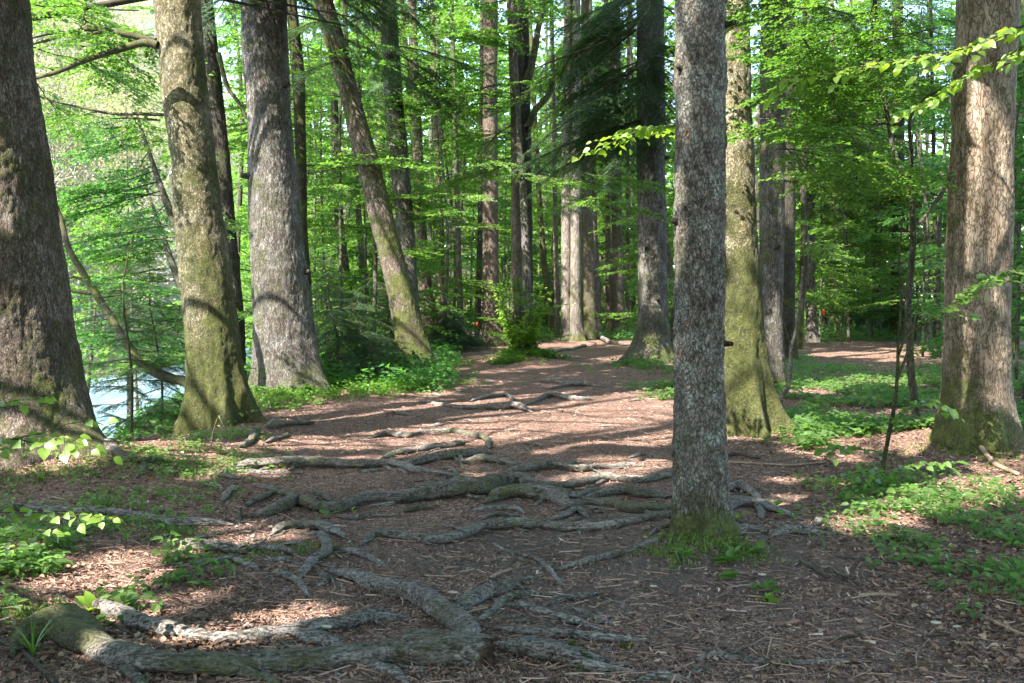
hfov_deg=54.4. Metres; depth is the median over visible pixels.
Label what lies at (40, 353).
tree
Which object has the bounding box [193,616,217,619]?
stick
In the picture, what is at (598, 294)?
tree
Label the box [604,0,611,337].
tree
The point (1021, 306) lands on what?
young beech
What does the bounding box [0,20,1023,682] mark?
ground
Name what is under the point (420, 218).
young beech
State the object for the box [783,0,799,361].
tree
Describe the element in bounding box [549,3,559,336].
tree
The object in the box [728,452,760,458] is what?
stick
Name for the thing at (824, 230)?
young beech
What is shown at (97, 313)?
bare shrub
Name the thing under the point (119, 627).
stick
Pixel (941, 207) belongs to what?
young beech
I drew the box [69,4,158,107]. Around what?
bare shrub
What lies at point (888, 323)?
young fir
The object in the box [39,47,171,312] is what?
bare shrub
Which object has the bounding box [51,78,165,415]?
young beech
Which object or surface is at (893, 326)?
tree
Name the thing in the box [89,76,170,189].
bare shrub
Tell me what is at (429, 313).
young beech
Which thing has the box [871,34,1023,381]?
young beech
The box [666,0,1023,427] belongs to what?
beech sapling
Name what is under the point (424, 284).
tree
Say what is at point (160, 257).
bare shrub
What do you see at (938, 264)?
young beech
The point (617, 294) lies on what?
tree
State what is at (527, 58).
tree
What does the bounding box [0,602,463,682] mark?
tree root
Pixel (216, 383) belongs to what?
tree
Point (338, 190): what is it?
young beech
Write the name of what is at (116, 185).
young beech
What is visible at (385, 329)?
young fir
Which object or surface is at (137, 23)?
bare shrub
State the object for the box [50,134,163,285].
bare shrub
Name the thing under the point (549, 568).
tree root
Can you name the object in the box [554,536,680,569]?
tree root
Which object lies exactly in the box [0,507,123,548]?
beech twig
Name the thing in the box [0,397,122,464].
beech twig
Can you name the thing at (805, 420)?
ground cover
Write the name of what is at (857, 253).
young beech
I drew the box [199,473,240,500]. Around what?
tree root
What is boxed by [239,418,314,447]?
tree root
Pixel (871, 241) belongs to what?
young beech
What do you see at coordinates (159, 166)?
bare shrub
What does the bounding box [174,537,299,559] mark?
tree root
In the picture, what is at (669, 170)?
distant wood
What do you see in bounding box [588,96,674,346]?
young beech
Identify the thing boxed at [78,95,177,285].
bare shrub
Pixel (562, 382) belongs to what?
tree root
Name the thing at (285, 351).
tree
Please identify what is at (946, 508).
ground cover
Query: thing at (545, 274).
tree
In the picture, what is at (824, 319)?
slender tree
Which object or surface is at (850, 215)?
young beech
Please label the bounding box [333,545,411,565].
tree root
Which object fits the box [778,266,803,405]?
dead sapling
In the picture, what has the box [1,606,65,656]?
grass tuft
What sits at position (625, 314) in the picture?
young beech
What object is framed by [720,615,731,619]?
stick
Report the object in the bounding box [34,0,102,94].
bare shrub
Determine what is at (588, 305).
tree
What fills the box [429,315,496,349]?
young fir
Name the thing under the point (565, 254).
tree
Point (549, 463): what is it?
tree root
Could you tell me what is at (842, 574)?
stick
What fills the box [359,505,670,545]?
tree root
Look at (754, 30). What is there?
sky
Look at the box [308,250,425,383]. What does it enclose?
young fir
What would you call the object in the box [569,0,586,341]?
tree
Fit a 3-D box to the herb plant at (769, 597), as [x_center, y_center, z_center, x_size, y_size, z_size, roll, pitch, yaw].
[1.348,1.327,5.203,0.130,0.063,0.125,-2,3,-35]
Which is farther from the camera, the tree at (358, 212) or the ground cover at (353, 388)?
the tree at (358, 212)
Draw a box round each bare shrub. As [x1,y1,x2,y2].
[32,4,91,91]
[32,7,64,57]
[33,0,107,93]
[33,19,132,224]
[33,20,125,111]
[33,24,105,193]
[33,32,175,299]
[33,39,104,242]
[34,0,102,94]
[35,47,130,231]
[36,46,117,178]
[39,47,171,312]
[41,0,95,96]
[45,93,156,224]
[46,92,86,188]
[46,117,124,198]
[48,100,151,238]
[48,126,118,228]
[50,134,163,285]
[51,155,80,188]
[52,14,157,92]
[53,139,180,302]
[55,93,171,278]
[56,44,162,166]
[56,168,174,340]
[56,179,142,329]
[59,0,140,62]
[62,180,175,359]
[66,44,246,302]
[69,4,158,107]
[73,0,152,96]
[76,3,136,57]
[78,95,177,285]
[81,5,158,67]
[83,111,177,282]
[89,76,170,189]
[95,0,158,70]
[98,0,155,72]
[103,1,154,56]
[103,57,167,171]
[104,27,158,110]
[104,171,176,320]
[140,166,172,235]
[221,60,242,105]
[223,88,245,172]
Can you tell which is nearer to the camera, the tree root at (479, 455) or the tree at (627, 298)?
the tree root at (479, 455)
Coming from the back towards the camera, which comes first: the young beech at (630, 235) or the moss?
the young beech at (630, 235)
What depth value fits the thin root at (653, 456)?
10.01 m
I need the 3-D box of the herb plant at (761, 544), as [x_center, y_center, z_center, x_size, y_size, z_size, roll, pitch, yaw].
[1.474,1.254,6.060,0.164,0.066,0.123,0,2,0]
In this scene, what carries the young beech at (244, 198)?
on the ground at (864, 352)
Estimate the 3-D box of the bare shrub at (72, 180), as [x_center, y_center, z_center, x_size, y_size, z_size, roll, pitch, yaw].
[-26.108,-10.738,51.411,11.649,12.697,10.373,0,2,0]
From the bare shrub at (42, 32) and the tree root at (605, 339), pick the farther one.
the bare shrub at (42, 32)
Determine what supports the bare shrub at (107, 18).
on the ground at (864, 352)
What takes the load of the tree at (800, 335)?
on the ground at (864, 352)
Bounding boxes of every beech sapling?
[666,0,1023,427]
[813,213,1023,475]
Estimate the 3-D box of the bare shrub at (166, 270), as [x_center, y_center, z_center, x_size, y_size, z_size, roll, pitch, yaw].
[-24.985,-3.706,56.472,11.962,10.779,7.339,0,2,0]
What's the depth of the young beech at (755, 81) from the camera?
28.68 m
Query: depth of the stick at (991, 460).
9.18 m
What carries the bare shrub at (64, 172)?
on the ground at (864, 352)
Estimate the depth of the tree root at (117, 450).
8.92 m
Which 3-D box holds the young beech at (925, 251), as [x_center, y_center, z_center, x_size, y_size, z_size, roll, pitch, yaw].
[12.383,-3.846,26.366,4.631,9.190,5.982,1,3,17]
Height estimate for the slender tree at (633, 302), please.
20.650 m
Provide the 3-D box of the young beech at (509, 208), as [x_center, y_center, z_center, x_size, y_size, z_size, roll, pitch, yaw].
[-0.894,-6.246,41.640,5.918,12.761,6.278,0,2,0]
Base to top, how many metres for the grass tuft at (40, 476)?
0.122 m
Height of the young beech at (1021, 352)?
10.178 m
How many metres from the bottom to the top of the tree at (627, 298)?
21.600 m
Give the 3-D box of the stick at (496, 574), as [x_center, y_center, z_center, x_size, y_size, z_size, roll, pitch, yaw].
[-0.066,1.312,5.645,0.029,0.023,0.247,1,3,31]
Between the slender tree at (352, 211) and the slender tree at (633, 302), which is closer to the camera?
the slender tree at (352, 211)
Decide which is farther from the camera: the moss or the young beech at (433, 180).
the young beech at (433, 180)
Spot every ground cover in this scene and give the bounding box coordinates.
[0,420,295,516]
[0,501,249,625]
[102,360,250,439]
[247,358,503,413]
[319,316,1023,391]
[466,346,577,364]
[571,356,673,400]
[744,411,1023,619]
[774,325,1023,450]
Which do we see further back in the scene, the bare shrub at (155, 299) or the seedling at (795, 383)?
the bare shrub at (155, 299)
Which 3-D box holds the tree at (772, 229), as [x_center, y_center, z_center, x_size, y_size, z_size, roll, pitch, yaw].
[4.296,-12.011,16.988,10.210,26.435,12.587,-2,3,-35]
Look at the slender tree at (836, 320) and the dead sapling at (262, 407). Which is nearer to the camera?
the dead sapling at (262, 407)
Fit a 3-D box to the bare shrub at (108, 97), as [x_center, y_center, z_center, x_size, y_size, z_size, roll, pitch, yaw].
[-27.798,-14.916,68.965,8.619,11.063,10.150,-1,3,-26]
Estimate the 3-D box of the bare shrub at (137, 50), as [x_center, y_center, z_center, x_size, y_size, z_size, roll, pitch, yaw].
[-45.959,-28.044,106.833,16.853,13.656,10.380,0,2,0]
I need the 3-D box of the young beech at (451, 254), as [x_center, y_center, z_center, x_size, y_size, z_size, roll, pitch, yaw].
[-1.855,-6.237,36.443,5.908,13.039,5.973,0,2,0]
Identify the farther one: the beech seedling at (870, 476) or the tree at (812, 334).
the tree at (812, 334)
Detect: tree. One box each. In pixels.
[0,0,110,470]
[30,0,267,437]
[32,0,360,25]
[58,206,256,386]
[120,0,358,380]
[151,0,453,309]
[201,0,362,395]
[228,0,385,350]
[288,0,436,368]
[293,0,437,332]
[315,1,441,333]
[321,0,497,311]
[323,0,479,333]
[357,0,508,326]
[375,19,476,293]
[386,0,509,324]
[391,0,525,350]
[399,0,437,323]
[399,7,509,317]
[427,0,588,346]
[432,0,552,351]
[437,0,635,343]
[459,2,613,338]
[473,0,629,341]
[474,0,483,335]
[492,0,675,363]
[498,2,602,325]
[500,0,673,338]
[508,0,636,338]
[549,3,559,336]
[558,1,673,329]
[568,0,742,537]
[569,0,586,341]
[589,0,602,334]
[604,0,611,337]
[625,1,629,333]
[724,0,798,438]
[750,0,890,348]
[750,13,889,341]
[751,0,887,330]
[751,0,927,330]
[754,0,870,286]
[759,0,940,387]
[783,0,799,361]
[795,0,955,338]
[797,0,943,325]
[798,0,882,330]
[822,0,1023,342]
[823,19,924,316]
[853,1,953,330]
[853,15,946,300]
[897,0,1023,350]
[918,0,1023,451]
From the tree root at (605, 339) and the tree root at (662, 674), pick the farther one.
the tree root at (605, 339)
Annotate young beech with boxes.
[47,109,174,265]
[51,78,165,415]
[57,180,183,384]
[69,269,184,391]
[71,231,249,419]
[167,6,347,307]
[180,1,363,348]
[217,30,337,292]
[222,11,333,290]
[224,2,377,331]
[226,1,368,299]
[232,12,413,328]
[234,33,356,278]
[236,20,413,341]
[240,6,384,329]
[287,0,463,347]
[291,5,473,333]
[299,2,424,309]
[305,5,479,338]
[310,4,443,336]
[371,0,478,331]
[375,0,510,338]
[399,2,537,321]
[418,12,551,335]
[419,29,541,320]
[448,38,553,338]
[460,67,561,322]
[498,36,562,315]
[498,78,604,312]
[532,74,637,326]
[533,0,637,320]
[549,12,674,322]
[557,0,673,308]
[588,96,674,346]
[591,76,759,337]
[668,130,757,300]
[751,74,759,136]
[752,6,877,334]
[752,31,917,341]
[755,9,938,342]
[757,21,932,341]
[795,2,946,337]
[795,57,949,339]
[795,83,886,329]
[804,5,1023,340]
[816,43,951,337]
[820,105,890,329]
[834,0,1023,346]
[835,16,1023,336]
[854,0,953,317]
[865,143,1023,405]
[868,2,946,306]
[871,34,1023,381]
[890,41,1023,356]
[899,13,1023,357]
[900,4,1023,327]
[924,13,1023,343]
[928,35,1023,356]
[944,11,1023,321]
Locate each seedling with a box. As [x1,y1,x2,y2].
[788,381,805,407]
[834,460,970,495]
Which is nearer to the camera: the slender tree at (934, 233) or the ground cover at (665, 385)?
the ground cover at (665, 385)
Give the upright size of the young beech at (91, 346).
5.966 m
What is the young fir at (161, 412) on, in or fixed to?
on the ground at (864, 352)
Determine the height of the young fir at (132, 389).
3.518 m
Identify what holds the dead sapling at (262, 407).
on the ground at (864, 352)
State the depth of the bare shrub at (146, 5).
123.24 m
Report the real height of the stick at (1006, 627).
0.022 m
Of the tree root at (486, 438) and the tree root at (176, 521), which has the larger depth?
the tree root at (486, 438)
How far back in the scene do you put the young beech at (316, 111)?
45.43 m
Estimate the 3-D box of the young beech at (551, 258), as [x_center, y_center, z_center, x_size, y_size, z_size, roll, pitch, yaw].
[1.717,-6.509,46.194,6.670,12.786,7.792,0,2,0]
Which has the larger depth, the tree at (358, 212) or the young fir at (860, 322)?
the young fir at (860, 322)
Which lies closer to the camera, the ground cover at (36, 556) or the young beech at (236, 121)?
the ground cover at (36, 556)
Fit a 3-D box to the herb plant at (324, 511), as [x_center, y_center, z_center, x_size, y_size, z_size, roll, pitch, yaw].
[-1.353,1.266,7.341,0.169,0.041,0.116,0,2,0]
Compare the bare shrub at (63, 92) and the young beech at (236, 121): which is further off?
the bare shrub at (63, 92)
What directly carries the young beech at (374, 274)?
on the ground at (864, 352)
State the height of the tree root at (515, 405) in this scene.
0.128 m
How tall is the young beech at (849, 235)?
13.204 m
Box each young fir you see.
[77,197,183,437]
[98,240,184,428]
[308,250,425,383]
[314,277,433,379]
[358,301,396,359]
[422,298,502,352]
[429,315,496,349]
[506,267,560,332]
[817,253,885,327]
[829,286,913,332]
[850,272,942,334]
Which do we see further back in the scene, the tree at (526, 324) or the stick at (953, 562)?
the tree at (526, 324)
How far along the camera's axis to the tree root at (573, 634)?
4.61 m
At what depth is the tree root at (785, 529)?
6.64 m
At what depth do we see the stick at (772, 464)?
9.49 m
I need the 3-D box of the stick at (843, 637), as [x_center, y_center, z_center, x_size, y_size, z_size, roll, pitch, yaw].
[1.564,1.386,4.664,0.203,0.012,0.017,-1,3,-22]
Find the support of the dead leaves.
on the ground at (864, 352)
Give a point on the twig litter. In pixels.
(452, 575)
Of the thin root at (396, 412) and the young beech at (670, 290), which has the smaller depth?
the thin root at (396, 412)
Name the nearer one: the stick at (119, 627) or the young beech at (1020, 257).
the stick at (119, 627)
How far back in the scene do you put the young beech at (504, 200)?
38.00 m
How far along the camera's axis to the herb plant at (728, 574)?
5.58 m
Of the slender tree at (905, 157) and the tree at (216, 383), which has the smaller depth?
the tree at (216, 383)
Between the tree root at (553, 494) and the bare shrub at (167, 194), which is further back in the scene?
the bare shrub at (167, 194)
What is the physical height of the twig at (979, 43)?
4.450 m
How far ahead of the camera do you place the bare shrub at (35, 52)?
53.77 m
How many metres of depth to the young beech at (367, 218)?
31.64 m
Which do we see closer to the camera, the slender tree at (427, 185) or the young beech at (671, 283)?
the young beech at (671, 283)
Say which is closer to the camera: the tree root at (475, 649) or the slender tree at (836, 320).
the tree root at (475, 649)
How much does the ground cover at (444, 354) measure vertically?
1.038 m
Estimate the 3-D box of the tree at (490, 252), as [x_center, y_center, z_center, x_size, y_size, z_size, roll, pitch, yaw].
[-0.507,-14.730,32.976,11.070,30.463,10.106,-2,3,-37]
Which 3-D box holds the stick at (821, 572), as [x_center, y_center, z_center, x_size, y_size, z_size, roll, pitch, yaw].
[1.762,1.323,5.793,0.028,0.031,0.331,-1,3,-13]
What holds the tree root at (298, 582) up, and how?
on the ground at (864, 352)
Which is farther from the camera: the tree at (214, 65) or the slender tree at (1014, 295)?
the slender tree at (1014, 295)
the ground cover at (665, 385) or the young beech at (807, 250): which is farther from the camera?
the young beech at (807, 250)
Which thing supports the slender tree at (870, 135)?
on the ground at (864, 352)
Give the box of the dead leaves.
[0,350,1023,682]
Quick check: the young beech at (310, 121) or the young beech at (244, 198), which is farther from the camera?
the young beech at (244, 198)
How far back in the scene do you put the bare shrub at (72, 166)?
55.43 m
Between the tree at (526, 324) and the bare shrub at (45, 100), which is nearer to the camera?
the tree at (526, 324)
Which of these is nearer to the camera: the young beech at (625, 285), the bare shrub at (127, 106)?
the young beech at (625, 285)
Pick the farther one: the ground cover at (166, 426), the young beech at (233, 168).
the young beech at (233, 168)
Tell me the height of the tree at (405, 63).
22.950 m
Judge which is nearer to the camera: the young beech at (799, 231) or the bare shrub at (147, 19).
the young beech at (799, 231)
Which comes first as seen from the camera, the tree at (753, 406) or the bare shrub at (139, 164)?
the tree at (753, 406)
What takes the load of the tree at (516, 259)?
on the ground at (864, 352)
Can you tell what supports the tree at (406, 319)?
on the ground at (864, 352)
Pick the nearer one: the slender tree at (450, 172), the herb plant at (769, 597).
the herb plant at (769, 597)
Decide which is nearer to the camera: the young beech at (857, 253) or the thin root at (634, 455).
the thin root at (634, 455)
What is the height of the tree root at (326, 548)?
0.100 m
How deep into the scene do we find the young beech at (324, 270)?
28.70 m
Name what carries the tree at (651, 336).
on the ground at (864, 352)
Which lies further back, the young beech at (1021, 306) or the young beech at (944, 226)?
the young beech at (944, 226)
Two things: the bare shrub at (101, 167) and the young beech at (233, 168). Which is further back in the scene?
the bare shrub at (101, 167)
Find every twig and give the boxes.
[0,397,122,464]
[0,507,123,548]
[763,25,1023,132]
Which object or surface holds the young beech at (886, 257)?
on the ground at (864, 352)
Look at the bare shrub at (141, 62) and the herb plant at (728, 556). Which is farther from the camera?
the bare shrub at (141, 62)
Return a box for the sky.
[99,0,1023,305]
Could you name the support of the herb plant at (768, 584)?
on the ground at (864, 352)
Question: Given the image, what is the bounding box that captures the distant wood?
[165,0,1023,364]
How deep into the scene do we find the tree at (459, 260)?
32.85 m
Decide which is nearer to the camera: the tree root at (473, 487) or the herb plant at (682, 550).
the herb plant at (682, 550)
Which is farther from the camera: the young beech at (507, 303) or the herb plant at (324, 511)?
the young beech at (507, 303)
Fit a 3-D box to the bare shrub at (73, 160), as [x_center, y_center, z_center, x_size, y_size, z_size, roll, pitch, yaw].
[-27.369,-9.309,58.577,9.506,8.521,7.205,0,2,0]
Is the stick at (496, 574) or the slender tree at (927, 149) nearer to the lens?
the stick at (496, 574)
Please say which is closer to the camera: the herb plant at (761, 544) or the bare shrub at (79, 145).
the herb plant at (761, 544)
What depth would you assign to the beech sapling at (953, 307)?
8.82 m
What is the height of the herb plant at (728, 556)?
0.066 m
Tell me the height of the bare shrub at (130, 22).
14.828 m
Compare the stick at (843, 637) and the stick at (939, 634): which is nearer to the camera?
the stick at (843, 637)
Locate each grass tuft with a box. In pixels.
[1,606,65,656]
[33,468,48,481]
[118,523,131,543]
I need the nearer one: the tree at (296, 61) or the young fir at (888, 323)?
the tree at (296, 61)
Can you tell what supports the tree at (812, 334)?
on the ground at (864, 352)
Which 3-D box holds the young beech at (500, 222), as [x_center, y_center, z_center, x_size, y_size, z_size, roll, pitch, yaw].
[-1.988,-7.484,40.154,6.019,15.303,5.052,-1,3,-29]
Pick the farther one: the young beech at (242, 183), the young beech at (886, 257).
the young beech at (886, 257)
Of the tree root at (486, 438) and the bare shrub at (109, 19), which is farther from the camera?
the bare shrub at (109, 19)
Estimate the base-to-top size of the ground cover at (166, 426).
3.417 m
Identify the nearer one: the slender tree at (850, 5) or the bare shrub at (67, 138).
the slender tree at (850, 5)
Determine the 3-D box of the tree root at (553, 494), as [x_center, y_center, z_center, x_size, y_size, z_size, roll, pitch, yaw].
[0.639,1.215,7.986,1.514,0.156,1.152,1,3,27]
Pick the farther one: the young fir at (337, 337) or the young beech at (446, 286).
the young beech at (446, 286)
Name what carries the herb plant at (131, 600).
on the ground at (864, 352)
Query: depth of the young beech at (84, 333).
20.20 m
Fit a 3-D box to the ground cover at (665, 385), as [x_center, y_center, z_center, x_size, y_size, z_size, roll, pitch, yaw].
[2.851,0.655,18.985,3.092,0.360,7.566,0,2,0]
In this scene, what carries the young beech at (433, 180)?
on the ground at (864, 352)
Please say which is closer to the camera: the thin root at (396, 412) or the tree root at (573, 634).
the tree root at (573, 634)
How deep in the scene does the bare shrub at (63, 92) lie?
59.14 m
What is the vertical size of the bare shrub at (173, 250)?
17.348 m
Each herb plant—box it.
[75,590,110,610]
[122,597,141,606]
[317,509,338,515]
[668,546,697,558]
[711,549,741,564]
[718,570,740,579]
[719,541,747,557]
[742,540,768,552]
[749,579,781,592]
[759,591,783,602]
[766,499,782,505]
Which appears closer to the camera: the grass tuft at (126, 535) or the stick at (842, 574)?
the stick at (842, 574)
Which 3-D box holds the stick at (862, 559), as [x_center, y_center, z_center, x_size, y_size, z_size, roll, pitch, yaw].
[2.163,1.321,6.040,0.430,0.024,0.032,1,3,25]
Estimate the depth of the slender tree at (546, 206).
53.52 m
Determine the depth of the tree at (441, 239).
35.53 m
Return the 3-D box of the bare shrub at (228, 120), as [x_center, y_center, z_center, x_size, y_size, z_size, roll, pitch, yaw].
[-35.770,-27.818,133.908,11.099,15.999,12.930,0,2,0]
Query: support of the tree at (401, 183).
on the ground at (864, 352)
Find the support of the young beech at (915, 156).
on the ground at (864, 352)
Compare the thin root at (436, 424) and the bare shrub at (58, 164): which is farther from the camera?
the bare shrub at (58, 164)
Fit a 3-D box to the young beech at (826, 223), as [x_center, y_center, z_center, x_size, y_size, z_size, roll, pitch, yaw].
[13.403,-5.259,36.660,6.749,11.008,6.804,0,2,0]
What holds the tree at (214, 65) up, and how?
on the ground at (864, 352)
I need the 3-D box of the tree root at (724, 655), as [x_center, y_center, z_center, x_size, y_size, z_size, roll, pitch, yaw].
[1.139,1.390,4.367,1.061,0.065,0.467,0,2,0]
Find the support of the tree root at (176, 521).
on the ground at (864, 352)
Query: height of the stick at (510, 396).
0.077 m
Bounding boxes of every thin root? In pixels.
[363,469,381,472]
[385,410,408,415]
[425,422,446,426]
[502,428,521,430]
[627,453,646,457]
[643,455,661,457]
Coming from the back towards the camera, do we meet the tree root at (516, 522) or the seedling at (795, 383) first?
the seedling at (795, 383)
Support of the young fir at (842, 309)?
on the ground at (864, 352)
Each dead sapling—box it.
[210,406,265,445]
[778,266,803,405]
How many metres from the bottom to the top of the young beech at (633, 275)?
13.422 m
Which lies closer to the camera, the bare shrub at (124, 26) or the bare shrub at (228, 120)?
the bare shrub at (124, 26)
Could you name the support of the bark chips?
on the ground at (864, 352)
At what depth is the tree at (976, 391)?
9.71 m
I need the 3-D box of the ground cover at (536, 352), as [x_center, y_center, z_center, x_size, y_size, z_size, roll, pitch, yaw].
[0.176,0.335,24.367,2.002,0.422,2.304,2,3,44]
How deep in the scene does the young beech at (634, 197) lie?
46.11 m
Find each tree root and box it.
[0,498,234,545]
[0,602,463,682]
[82,438,176,478]
[88,598,410,647]
[169,555,315,609]
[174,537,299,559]
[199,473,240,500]
[218,455,466,479]
[237,471,671,525]
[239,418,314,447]
[244,519,350,578]
[316,563,645,633]
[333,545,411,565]
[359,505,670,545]
[367,428,538,448]
[380,440,521,475]
[402,628,650,682]
[418,392,595,411]
[470,378,603,389]
[481,484,671,513]
[491,617,683,642]
[492,542,574,591]
[505,458,642,476]
[552,334,629,352]
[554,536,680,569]
[636,666,705,682]
[680,642,884,675]
[728,480,804,522]
[738,517,841,537]
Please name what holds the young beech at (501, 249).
on the ground at (864, 352)
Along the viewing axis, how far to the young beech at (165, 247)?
19.07 m
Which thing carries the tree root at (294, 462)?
on the ground at (864, 352)
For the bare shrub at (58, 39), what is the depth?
68.75 m
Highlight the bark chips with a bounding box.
[0,368,1023,682]
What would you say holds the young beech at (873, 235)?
on the ground at (864, 352)
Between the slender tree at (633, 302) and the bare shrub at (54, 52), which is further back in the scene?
the bare shrub at (54, 52)
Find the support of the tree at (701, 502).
on the ground at (864, 352)
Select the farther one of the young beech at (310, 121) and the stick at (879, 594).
the young beech at (310, 121)
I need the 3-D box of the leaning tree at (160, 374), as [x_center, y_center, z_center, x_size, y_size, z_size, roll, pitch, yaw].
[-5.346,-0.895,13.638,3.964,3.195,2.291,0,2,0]
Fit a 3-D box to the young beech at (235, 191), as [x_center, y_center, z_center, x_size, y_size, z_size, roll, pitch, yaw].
[-8.620,-5.588,34.244,6.320,13.051,6.315,2,3,40]
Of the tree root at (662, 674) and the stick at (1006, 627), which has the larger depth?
the stick at (1006, 627)
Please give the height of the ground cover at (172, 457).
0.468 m
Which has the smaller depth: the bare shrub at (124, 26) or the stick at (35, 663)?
the stick at (35, 663)
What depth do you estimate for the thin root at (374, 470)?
9.17 m
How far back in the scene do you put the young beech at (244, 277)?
27.04 m
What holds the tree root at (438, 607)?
on the ground at (864, 352)
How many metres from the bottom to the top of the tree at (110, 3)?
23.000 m
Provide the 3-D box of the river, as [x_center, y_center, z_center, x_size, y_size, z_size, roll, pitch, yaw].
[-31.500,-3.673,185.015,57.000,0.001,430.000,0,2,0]
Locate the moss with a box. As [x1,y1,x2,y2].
[0,428,1023,625]
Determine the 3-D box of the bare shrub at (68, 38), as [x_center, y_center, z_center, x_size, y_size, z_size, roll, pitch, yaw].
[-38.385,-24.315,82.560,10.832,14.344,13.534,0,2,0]
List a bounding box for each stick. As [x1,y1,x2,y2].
[0,639,56,682]
[104,619,132,634]
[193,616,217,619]
[489,568,512,578]
[504,392,515,400]
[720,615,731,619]
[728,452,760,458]
[728,461,825,465]
[799,560,829,578]
[829,635,863,640]
[832,554,906,562]
[832,569,854,579]
[857,592,897,596]
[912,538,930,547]
[923,633,949,636]
[939,559,975,565]
[979,445,1020,475]
[990,619,1023,634]
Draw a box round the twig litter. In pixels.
[0,363,1023,682]
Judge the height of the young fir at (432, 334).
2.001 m
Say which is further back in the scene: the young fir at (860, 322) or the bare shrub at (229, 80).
the bare shrub at (229, 80)
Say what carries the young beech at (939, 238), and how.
on the ground at (864, 352)
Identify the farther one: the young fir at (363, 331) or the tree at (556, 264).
the tree at (556, 264)
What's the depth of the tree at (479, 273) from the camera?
34.78 m
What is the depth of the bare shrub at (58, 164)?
52.25 m
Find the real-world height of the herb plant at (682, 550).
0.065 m
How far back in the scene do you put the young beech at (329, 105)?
29.58 m
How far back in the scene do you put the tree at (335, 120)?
28.78 m
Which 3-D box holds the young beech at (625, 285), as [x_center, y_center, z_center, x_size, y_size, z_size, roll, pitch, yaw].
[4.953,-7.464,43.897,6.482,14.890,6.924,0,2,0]
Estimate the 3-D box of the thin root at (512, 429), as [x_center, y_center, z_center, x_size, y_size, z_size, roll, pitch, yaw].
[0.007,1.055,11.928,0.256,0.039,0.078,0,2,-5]
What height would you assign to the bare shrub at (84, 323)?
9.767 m
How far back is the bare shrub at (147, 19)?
130.37 m
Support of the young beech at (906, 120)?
on the ground at (864, 352)
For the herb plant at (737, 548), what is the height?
0.084 m
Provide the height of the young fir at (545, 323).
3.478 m
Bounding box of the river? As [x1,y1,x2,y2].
[89,342,251,437]
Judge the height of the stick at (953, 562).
0.022 m
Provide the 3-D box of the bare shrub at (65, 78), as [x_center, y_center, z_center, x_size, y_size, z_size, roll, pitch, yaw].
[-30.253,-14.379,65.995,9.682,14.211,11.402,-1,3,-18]
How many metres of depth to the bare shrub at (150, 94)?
106.60 m
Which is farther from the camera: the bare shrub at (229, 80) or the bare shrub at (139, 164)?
the bare shrub at (229, 80)
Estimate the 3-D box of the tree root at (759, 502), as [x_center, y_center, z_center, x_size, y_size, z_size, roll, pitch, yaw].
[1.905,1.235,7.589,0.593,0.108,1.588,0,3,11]
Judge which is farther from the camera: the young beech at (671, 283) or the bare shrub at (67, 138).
the bare shrub at (67, 138)
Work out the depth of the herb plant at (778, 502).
7.60 m
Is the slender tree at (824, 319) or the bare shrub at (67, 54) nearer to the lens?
the slender tree at (824, 319)
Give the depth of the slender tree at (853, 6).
46.84 m
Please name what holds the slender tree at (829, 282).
on the ground at (864, 352)
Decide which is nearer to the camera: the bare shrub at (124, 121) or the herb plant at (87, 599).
the herb plant at (87, 599)
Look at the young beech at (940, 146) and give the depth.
38.12 m
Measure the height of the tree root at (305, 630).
0.100 m

